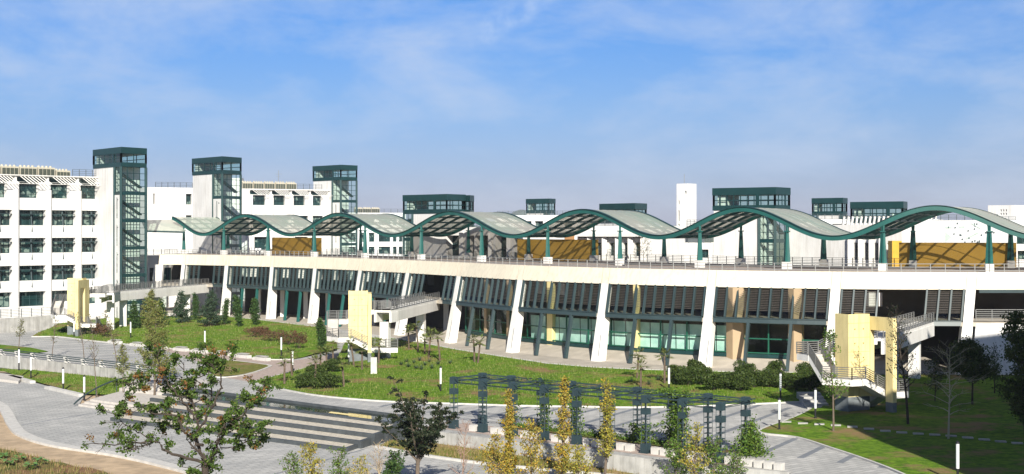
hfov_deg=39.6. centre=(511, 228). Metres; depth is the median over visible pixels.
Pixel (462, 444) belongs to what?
young tree
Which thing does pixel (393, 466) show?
young tree
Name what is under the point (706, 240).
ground
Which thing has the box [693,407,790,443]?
paving band
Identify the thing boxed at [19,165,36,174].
air conditioner
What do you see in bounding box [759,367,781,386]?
hedge bush
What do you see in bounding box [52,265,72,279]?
window
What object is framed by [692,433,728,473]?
young tree
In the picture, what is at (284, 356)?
palm tree
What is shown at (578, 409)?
climbing vine
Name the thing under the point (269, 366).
kerb
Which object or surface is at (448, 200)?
window
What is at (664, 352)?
palm tree
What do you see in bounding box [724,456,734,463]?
stone cube
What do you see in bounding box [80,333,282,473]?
spreading tree
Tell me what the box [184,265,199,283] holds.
window frame
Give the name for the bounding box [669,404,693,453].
climbing vine
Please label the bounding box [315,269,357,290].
window frame
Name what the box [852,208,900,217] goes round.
window
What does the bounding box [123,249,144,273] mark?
window
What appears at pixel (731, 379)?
hedge bush
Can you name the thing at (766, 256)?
window
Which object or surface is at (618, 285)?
window frame
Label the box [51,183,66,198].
window
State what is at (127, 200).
window
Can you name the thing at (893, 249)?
doorway box
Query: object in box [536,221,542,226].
window
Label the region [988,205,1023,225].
white roof box
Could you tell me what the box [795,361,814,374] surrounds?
hedge bush
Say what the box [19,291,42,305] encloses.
window
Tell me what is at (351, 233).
window
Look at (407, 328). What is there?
palm tree
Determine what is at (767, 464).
stone cube
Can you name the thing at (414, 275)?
window frame
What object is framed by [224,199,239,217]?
window
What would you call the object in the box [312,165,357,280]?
lantern tower
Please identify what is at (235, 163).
window
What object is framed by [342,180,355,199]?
window
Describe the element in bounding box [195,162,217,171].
window
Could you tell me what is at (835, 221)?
terrace building
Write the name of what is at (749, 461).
stone cube
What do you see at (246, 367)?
lawn
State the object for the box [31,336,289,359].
kerb
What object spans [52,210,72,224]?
window
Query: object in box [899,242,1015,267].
screen wall
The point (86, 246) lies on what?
window
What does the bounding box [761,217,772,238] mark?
window
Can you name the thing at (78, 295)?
stair tower
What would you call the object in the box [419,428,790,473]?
retaining wall
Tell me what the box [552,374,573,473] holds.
ginkgo tree
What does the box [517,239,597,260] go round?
screen wall
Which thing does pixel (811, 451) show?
paving band
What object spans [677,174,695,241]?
bell tower
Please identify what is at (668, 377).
lamp post
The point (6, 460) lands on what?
broad leaf plant
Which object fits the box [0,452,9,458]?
broad leaf plant
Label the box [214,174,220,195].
window
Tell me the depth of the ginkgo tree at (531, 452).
103.07 m
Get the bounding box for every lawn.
[0,345,46,352]
[0,369,130,393]
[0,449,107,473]
[33,315,336,358]
[208,360,267,376]
[257,338,834,405]
[382,440,632,473]
[503,425,732,452]
[761,374,1023,473]
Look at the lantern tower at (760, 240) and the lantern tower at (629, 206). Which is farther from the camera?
the lantern tower at (629, 206)
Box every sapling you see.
[11,317,25,343]
[50,315,58,355]
[74,312,88,357]
[87,314,99,396]
[101,310,118,365]
[112,344,134,391]
[634,236,651,262]
[819,327,851,430]
[920,356,947,400]
[988,343,1002,392]
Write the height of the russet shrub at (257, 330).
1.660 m
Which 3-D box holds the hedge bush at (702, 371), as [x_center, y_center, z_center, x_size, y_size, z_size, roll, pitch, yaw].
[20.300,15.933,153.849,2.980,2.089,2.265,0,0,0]
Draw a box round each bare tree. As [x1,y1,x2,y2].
[881,302,930,423]
[899,338,989,438]
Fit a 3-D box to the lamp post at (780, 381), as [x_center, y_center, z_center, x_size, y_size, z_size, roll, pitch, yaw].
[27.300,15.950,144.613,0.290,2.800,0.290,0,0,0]
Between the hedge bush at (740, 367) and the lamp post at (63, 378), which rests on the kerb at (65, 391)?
the lamp post at (63, 378)
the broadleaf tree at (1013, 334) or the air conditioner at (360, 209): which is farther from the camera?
the air conditioner at (360, 209)
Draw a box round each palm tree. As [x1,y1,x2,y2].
[276,353,292,383]
[282,346,299,375]
[306,354,325,386]
[314,345,327,364]
[320,345,332,362]
[324,340,340,357]
[336,354,348,386]
[344,335,357,365]
[354,344,368,369]
[372,336,385,362]
[400,324,415,348]
[410,320,422,351]
[418,333,433,353]
[423,326,434,357]
[431,328,443,360]
[467,333,479,361]
[472,334,485,362]
[631,347,646,377]
[631,356,648,386]
[652,347,673,382]
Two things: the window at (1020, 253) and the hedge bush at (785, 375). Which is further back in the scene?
the window at (1020, 253)
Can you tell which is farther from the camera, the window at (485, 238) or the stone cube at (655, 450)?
the window at (485, 238)
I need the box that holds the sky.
[0,0,1023,231]
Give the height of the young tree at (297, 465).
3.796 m
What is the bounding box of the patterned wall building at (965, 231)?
[917,214,1021,242]
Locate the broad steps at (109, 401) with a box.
[78,375,206,410]
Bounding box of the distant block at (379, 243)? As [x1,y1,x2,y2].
[349,209,405,282]
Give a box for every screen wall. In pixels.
[272,237,321,254]
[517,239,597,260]
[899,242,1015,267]
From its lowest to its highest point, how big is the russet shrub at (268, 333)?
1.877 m
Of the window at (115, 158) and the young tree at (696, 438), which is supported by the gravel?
the young tree at (696, 438)
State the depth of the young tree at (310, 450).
97.03 m
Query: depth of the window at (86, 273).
269.52 m
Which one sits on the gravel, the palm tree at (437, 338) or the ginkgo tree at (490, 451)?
the ginkgo tree at (490, 451)
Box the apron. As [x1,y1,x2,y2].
[140,301,952,371]
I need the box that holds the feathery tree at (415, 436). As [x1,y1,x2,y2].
[374,376,464,473]
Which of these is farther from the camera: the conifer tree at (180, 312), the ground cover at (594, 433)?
the conifer tree at (180, 312)
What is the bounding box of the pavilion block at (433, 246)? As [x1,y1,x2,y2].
[413,223,563,294]
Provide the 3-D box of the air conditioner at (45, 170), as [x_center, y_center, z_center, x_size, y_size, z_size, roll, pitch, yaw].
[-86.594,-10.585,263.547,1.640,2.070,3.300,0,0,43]
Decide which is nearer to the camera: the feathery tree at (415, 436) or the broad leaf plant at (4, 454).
the feathery tree at (415, 436)
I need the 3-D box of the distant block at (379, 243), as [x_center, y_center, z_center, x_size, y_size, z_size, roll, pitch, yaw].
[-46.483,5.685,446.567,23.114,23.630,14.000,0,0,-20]
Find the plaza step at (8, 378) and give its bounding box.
[0,373,23,383]
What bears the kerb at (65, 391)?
on the gravel
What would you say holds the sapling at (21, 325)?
on the lawn at (27, 349)
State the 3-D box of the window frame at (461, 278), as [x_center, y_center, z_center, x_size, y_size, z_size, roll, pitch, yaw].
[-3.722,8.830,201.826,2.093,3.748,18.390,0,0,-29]
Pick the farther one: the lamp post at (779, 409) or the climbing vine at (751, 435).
the lamp post at (779, 409)
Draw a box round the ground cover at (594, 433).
[517,421,727,452]
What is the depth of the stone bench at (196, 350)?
200.27 m
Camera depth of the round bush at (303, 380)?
153.72 m
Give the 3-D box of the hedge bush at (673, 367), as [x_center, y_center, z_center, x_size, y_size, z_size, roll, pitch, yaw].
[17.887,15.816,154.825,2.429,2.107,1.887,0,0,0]
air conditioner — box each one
[0,164,18,174]
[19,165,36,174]
[37,166,54,175]
[55,169,69,179]
[242,181,252,188]
[253,181,263,188]
[264,181,274,188]
[275,181,285,188]
[286,182,295,188]
[354,207,362,212]
[363,207,370,212]
[371,207,379,212]
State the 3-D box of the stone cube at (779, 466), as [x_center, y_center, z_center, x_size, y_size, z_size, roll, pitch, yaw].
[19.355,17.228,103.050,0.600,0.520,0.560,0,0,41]
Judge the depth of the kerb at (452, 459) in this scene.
115.84 m
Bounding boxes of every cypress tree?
[191,292,198,319]
[221,298,230,323]
[229,294,242,326]
[248,297,260,324]
[315,317,326,346]
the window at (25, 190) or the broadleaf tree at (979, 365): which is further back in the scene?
the window at (25, 190)
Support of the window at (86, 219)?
in the teaching block at (48, 231)
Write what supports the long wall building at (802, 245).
on the road at (823, 460)
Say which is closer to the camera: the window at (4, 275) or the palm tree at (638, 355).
the palm tree at (638, 355)
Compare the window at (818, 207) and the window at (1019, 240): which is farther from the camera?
the window at (818, 207)
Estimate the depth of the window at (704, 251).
287.18 m
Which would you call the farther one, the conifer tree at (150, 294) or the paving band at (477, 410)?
the conifer tree at (150, 294)
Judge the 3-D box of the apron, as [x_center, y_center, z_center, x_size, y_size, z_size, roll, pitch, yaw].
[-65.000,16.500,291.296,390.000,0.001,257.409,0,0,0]
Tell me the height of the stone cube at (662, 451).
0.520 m
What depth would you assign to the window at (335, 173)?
336.16 m
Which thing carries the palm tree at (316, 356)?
on the lawn at (577, 374)
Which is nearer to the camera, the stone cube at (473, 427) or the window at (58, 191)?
the stone cube at (473, 427)
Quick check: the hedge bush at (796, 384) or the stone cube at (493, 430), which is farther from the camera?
the hedge bush at (796, 384)
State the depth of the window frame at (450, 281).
212.17 m
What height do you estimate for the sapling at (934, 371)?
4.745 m
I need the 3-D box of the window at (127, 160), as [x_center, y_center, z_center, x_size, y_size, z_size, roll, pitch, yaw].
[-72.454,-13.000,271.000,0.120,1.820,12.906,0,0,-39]
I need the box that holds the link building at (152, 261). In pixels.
[140,249,176,306]
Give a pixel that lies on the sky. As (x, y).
(579, 104)
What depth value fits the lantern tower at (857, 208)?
243.41 m
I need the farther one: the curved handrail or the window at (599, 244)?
the window at (599, 244)
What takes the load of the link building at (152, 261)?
on the road at (823, 460)
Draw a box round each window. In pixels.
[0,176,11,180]
[0,182,3,196]
[0,210,8,224]
[0,238,8,252]
[0,266,8,280]
[0,292,8,306]
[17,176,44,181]
[19,182,35,197]
[19,210,42,224]
[19,238,42,252]
[19,265,42,280]
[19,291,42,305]
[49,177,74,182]
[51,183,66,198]
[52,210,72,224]
[52,238,72,252]
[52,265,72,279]
[52,290,66,302]
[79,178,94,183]
[81,184,94,198]
[82,211,94,224]
[82,238,94,251]
[82,264,94,278]
[89,289,94,302]
[94,153,119,164]
[122,155,144,162]
[123,167,144,191]
[123,195,144,218]
[123,222,144,245]
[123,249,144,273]
[125,277,140,300]
[150,268,153,286]
[163,268,170,286]
[186,194,190,203]
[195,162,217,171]
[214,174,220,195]
[217,163,239,169]
[224,174,239,195]
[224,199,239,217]
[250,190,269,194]
[253,195,263,204]
[254,237,265,249]
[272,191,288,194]
[273,195,283,204]
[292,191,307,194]
[293,196,303,204]
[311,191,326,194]
[313,196,319,205]
[313,216,321,222]
[314,170,339,177]
[333,180,339,199]
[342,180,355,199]
[342,232,355,242]
[369,233,373,241]
[379,235,389,241]
[379,247,389,252]
[404,200,445,209]
[429,201,462,208]
[448,200,463,209]
[452,235,458,255]
[483,236,487,256]
[501,237,505,256]
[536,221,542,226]
[598,243,601,254]
[607,243,614,254]
[622,243,627,255]
[636,243,639,256]
[702,249,707,257]
[715,194,773,205]
[748,195,783,204]
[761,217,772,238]
[761,243,772,264]
[776,194,788,205]
[777,222,784,238]
[813,203,840,211]
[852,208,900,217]
[856,243,857,258]
[1017,237,1023,243]
[1018,251,1023,258]
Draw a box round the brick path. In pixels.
[165,349,337,381]
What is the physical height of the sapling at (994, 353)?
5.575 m
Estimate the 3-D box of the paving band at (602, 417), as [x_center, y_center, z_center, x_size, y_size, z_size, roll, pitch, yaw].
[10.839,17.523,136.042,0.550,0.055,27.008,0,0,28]
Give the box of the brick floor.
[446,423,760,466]
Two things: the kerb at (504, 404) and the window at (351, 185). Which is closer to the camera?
the kerb at (504, 404)
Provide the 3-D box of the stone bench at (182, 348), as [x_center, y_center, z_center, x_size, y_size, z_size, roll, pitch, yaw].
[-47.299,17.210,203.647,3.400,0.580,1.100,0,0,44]
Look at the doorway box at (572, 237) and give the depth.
234.60 m
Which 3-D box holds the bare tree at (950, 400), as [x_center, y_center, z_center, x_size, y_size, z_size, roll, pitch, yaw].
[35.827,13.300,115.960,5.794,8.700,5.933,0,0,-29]
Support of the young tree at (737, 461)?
on the gravel
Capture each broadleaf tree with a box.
[946,335,1002,403]
[990,309,1023,425]
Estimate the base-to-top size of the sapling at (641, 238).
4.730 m
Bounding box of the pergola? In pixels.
[448,372,755,463]
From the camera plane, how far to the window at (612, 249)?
232.74 m
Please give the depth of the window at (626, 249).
231.10 m
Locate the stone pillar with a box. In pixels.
[371,357,376,373]
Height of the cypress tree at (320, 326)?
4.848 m
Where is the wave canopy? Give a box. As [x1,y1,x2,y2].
[142,205,1023,271]
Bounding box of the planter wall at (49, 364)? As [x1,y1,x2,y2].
[0,348,150,379]
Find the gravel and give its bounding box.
[0,372,183,473]
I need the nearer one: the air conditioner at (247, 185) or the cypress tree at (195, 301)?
the cypress tree at (195, 301)
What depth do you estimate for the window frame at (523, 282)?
186.96 m
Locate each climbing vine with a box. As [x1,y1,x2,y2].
[514,373,559,428]
[514,380,523,423]
[567,386,588,431]
[622,421,663,442]
[641,385,700,445]
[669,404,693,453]
[724,414,774,459]
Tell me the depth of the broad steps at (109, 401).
154.91 m
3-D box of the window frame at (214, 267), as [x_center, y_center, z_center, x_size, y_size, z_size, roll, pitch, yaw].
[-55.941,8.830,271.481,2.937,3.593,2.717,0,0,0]
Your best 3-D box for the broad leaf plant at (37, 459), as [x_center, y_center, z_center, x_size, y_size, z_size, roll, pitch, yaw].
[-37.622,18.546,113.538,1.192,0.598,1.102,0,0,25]
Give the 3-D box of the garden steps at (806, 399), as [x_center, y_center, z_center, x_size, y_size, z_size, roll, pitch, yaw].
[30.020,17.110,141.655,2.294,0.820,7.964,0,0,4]
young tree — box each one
[277,451,302,473]
[298,439,324,473]
[326,446,353,473]
[345,455,371,473]
[365,440,390,473]
[379,449,405,473]
[448,419,477,473]
[658,437,691,473]
[677,422,723,473]
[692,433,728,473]
[721,447,748,473]
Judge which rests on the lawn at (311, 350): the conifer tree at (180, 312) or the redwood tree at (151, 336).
the conifer tree at (180, 312)
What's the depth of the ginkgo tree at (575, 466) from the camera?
101.78 m
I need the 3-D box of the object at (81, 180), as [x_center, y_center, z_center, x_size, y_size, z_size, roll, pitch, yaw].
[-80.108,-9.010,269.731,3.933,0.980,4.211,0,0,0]
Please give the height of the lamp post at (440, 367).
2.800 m
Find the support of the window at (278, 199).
in the teaching block at (165, 202)
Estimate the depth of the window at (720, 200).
226.18 m
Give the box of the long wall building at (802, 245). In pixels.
[789,216,944,305]
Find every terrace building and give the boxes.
[497,211,599,239]
[684,238,713,262]
[810,214,942,224]
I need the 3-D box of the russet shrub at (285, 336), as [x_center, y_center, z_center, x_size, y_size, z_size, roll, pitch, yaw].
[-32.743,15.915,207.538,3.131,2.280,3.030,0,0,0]
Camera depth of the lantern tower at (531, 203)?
353.17 m
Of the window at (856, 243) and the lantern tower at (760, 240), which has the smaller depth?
the window at (856, 243)
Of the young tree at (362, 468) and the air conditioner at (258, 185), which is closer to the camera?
the young tree at (362, 468)
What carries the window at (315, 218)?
in the teaching block at (165, 202)
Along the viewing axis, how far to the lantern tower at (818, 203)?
297.34 m
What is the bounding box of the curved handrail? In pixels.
[73,371,145,404]
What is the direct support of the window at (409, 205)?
in the lantern tower at (418, 210)
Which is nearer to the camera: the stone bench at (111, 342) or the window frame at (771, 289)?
the window frame at (771, 289)
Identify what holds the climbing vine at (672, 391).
attached to the pergola
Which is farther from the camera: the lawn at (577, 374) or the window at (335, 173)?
the window at (335, 173)
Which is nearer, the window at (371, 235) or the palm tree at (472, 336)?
the palm tree at (472, 336)
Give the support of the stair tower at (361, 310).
on the road at (823, 460)
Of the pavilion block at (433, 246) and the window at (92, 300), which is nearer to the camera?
the pavilion block at (433, 246)
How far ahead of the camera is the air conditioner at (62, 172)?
265.31 m
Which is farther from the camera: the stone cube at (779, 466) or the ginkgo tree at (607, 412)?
the ginkgo tree at (607, 412)
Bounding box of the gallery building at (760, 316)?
[152,247,1023,374]
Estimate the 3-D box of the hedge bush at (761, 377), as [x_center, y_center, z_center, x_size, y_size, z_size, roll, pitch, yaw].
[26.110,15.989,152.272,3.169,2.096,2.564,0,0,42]
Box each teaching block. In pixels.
[0,169,99,322]
[140,170,330,301]
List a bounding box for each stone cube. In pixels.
[469,424,477,430]
[490,427,499,433]
[498,428,504,434]
[551,434,558,441]
[583,438,592,445]
[591,439,600,446]
[616,442,625,449]
[625,443,634,451]
[651,447,660,454]
[660,448,668,455]
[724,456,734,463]
[744,458,754,466]
[753,459,764,467]
[763,461,774,469]
[773,462,784,470]
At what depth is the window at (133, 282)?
263.47 m
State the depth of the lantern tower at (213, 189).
299.93 m
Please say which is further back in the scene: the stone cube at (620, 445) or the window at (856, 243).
the window at (856, 243)
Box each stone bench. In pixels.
[107,339,122,343]
[129,342,144,346]
[172,346,188,351]
[191,348,207,353]
[234,353,251,358]
[252,355,270,360]
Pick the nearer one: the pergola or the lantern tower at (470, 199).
the pergola
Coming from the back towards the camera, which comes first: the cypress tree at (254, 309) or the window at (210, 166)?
the window at (210, 166)
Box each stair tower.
[51,278,208,335]
[326,290,439,361]
[796,312,933,412]
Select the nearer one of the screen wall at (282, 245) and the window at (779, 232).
the window at (779, 232)
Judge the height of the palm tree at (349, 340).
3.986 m
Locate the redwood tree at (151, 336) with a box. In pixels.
[131,298,180,394]
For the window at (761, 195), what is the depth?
229.13 m
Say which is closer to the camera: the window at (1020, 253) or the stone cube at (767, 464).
the stone cube at (767, 464)
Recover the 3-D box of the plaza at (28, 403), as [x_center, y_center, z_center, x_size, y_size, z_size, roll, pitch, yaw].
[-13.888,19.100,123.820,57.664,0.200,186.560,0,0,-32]
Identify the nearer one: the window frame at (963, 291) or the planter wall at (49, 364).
the window frame at (963, 291)
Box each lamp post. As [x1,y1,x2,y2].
[18,348,19,369]
[30,355,31,377]
[62,367,63,388]
[83,375,85,399]
[280,336,281,354]
[348,342,349,363]
[439,366,441,390]
[668,366,669,389]
[778,398,780,428]
[779,372,781,398]
[814,388,816,417]
[956,441,959,473]
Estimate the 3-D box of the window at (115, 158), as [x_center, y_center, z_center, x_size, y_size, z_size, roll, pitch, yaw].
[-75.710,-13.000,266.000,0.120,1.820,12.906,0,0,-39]
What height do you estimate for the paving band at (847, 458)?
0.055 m
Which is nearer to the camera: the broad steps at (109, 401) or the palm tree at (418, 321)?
the broad steps at (109, 401)
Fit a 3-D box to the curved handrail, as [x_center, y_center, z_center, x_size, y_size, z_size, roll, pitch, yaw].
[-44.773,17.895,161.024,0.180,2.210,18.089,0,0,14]
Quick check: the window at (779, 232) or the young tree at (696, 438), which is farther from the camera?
the window at (779, 232)
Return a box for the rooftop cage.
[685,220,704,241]
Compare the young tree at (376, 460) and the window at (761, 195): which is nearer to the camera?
the young tree at (376, 460)
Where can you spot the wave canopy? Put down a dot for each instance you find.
(577, 222)
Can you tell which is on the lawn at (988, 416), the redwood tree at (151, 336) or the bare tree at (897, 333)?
the bare tree at (897, 333)
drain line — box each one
[23,412,96,424]
[276,449,364,473]
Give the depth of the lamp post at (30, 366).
178.96 m
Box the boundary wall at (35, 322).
[0,307,52,332]
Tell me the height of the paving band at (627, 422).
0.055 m
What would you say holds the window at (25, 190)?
in the teaching block at (48, 231)
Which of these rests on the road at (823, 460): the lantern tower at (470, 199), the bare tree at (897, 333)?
the lantern tower at (470, 199)
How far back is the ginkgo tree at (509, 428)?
106.77 m
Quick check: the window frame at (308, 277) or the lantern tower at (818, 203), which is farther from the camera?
the lantern tower at (818, 203)
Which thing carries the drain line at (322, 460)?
on the plaza at (28, 403)
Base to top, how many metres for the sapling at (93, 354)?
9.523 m
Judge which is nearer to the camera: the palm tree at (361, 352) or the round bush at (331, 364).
the round bush at (331, 364)
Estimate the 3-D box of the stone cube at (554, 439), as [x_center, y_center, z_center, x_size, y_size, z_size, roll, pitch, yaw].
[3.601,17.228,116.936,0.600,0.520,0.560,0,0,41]
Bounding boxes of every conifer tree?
[127,301,142,328]
[138,289,160,324]
[155,298,170,324]
[170,290,194,322]
[194,289,223,325]
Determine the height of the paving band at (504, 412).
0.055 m
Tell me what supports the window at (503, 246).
in the pavilion block at (433, 246)
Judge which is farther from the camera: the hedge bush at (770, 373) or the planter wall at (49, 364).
the planter wall at (49, 364)
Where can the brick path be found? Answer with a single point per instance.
(275, 369)
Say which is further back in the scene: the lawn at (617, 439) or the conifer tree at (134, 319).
the conifer tree at (134, 319)
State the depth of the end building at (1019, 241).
211.93 m
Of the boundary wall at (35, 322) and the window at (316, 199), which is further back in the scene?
the window at (316, 199)
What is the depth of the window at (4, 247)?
257.24 m
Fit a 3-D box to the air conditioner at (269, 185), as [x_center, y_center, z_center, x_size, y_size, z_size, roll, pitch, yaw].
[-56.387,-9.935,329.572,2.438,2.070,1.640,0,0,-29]
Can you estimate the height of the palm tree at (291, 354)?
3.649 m
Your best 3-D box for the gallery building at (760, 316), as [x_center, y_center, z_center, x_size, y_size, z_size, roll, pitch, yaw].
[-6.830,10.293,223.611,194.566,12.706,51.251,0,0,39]
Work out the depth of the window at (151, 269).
297.97 m
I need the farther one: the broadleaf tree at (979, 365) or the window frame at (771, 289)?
the window frame at (771, 289)
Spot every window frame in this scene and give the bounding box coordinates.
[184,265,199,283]
[212,265,224,283]
[227,266,269,285]
[272,267,312,288]
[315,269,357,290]
[359,270,405,295]
[405,273,424,295]
[441,275,456,299]
[456,276,516,305]
[519,280,600,311]
[605,283,706,316]
[713,286,829,319]
[839,288,878,316]
[923,289,964,320]
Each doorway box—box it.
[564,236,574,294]
[888,241,901,266]
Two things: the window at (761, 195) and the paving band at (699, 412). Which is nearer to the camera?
the paving band at (699, 412)
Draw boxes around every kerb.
[0,401,188,473]
[10,375,35,382]
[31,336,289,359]
[45,386,82,396]
[140,312,954,374]
[212,360,271,377]
[255,359,799,407]
[375,445,610,473]
[758,408,904,473]
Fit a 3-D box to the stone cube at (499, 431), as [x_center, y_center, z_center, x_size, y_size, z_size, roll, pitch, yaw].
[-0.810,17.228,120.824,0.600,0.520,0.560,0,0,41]
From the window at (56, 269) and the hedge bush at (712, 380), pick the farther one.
the window at (56, 269)
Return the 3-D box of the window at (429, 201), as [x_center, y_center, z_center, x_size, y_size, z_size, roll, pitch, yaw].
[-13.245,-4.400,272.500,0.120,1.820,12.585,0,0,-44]
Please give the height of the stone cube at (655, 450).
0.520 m
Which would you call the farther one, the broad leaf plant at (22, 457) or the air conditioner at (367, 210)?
the air conditioner at (367, 210)
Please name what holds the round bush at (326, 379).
on the lawn at (577, 374)
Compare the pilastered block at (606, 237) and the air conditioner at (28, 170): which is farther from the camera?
the air conditioner at (28, 170)
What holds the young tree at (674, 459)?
on the gravel
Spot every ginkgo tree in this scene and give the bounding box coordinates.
[468,429,521,473]
[496,388,519,473]
[516,415,552,473]
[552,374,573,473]
[561,443,597,473]
[592,376,616,473]
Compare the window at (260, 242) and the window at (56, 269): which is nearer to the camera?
the window at (56, 269)
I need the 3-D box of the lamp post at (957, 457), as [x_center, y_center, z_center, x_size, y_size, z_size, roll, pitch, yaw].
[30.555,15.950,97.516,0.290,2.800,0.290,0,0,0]
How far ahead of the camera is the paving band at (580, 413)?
135.28 m
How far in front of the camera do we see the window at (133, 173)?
263.47 m
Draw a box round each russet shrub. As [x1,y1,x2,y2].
[89,323,100,333]
[98,324,112,335]
[243,327,264,336]
[259,329,284,340]
[277,330,297,344]
[290,332,306,348]
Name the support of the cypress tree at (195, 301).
on the lawn at (311, 350)
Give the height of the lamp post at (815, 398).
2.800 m
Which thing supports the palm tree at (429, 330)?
on the lawn at (577, 374)
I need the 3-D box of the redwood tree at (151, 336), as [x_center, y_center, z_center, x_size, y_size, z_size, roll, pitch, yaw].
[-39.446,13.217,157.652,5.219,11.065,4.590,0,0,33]
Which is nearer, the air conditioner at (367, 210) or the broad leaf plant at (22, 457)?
the broad leaf plant at (22, 457)
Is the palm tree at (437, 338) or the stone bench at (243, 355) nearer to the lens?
the palm tree at (437, 338)
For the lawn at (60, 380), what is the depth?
175.69 m
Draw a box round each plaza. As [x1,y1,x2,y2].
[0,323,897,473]
[0,381,570,473]
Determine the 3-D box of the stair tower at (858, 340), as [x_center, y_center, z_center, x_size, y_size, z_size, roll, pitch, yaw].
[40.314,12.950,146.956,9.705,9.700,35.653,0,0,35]
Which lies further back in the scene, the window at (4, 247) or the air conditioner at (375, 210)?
the air conditioner at (375, 210)
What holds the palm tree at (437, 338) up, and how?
on the lawn at (577, 374)
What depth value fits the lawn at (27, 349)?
206.58 m
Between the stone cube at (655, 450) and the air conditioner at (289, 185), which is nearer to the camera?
the stone cube at (655, 450)
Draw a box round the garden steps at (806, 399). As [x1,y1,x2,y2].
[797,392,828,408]
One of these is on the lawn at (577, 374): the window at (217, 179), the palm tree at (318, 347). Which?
the palm tree at (318, 347)
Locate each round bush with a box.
[292,371,314,387]
[305,364,325,377]
[309,369,342,387]
[322,358,340,371]
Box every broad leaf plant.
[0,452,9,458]
[0,458,15,465]
[11,453,26,461]
[23,461,38,469]
[32,457,49,464]
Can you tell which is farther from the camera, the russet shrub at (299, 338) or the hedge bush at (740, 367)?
the russet shrub at (299, 338)
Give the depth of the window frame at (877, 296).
164.95 m
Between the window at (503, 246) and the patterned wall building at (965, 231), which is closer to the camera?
the window at (503, 246)
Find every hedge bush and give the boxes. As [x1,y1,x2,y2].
[666,364,685,382]
[673,366,699,384]
[687,358,705,374]
[690,366,713,384]
[700,372,727,389]
[718,371,742,388]
[725,371,755,389]
[732,360,755,373]
[739,368,771,386]
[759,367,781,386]
[765,360,785,372]
[772,371,793,387]
[786,370,809,389]
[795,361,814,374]
[796,371,819,390]
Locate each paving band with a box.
[458,406,495,414]
[477,407,529,418]
[517,407,566,419]
[535,408,599,425]
[578,408,638,425]
[596,409,670,431]
[627,406,715,436]
[659,405,760,439]
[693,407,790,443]
[764,438,796,453]
[797,446,824,457]
[836,455,852,462]
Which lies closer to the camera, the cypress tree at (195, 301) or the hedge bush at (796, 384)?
the hedge bush at (796, 384)
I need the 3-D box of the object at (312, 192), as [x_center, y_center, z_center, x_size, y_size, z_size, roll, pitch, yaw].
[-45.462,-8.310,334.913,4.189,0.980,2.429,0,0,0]
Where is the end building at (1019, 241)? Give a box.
[1015,236,1023,266]
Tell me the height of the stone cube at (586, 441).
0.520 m
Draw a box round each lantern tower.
[93,147,146,318]
[192,156,241,307]
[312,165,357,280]
[403,194,465,255]
[462,195,473,225]
[526,198,555,214]
[599,203,646,225]
[712,187,790,264]
[812,198,847,218]
[850,201,907,224]
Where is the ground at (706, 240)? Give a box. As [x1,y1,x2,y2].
[0,233,783,371]
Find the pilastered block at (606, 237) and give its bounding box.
[575,220,683,296]
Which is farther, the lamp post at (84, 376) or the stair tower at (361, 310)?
the stair tower at (361, 310)
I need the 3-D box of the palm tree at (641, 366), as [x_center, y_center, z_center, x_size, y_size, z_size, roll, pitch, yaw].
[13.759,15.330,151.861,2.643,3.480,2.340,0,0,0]
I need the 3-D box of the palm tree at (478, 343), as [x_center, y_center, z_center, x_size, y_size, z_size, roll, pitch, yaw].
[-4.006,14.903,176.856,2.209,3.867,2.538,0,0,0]
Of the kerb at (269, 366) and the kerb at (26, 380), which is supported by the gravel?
the kerb at (26, 380)
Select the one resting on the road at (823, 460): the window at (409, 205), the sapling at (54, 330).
the sapling at (54, 330)

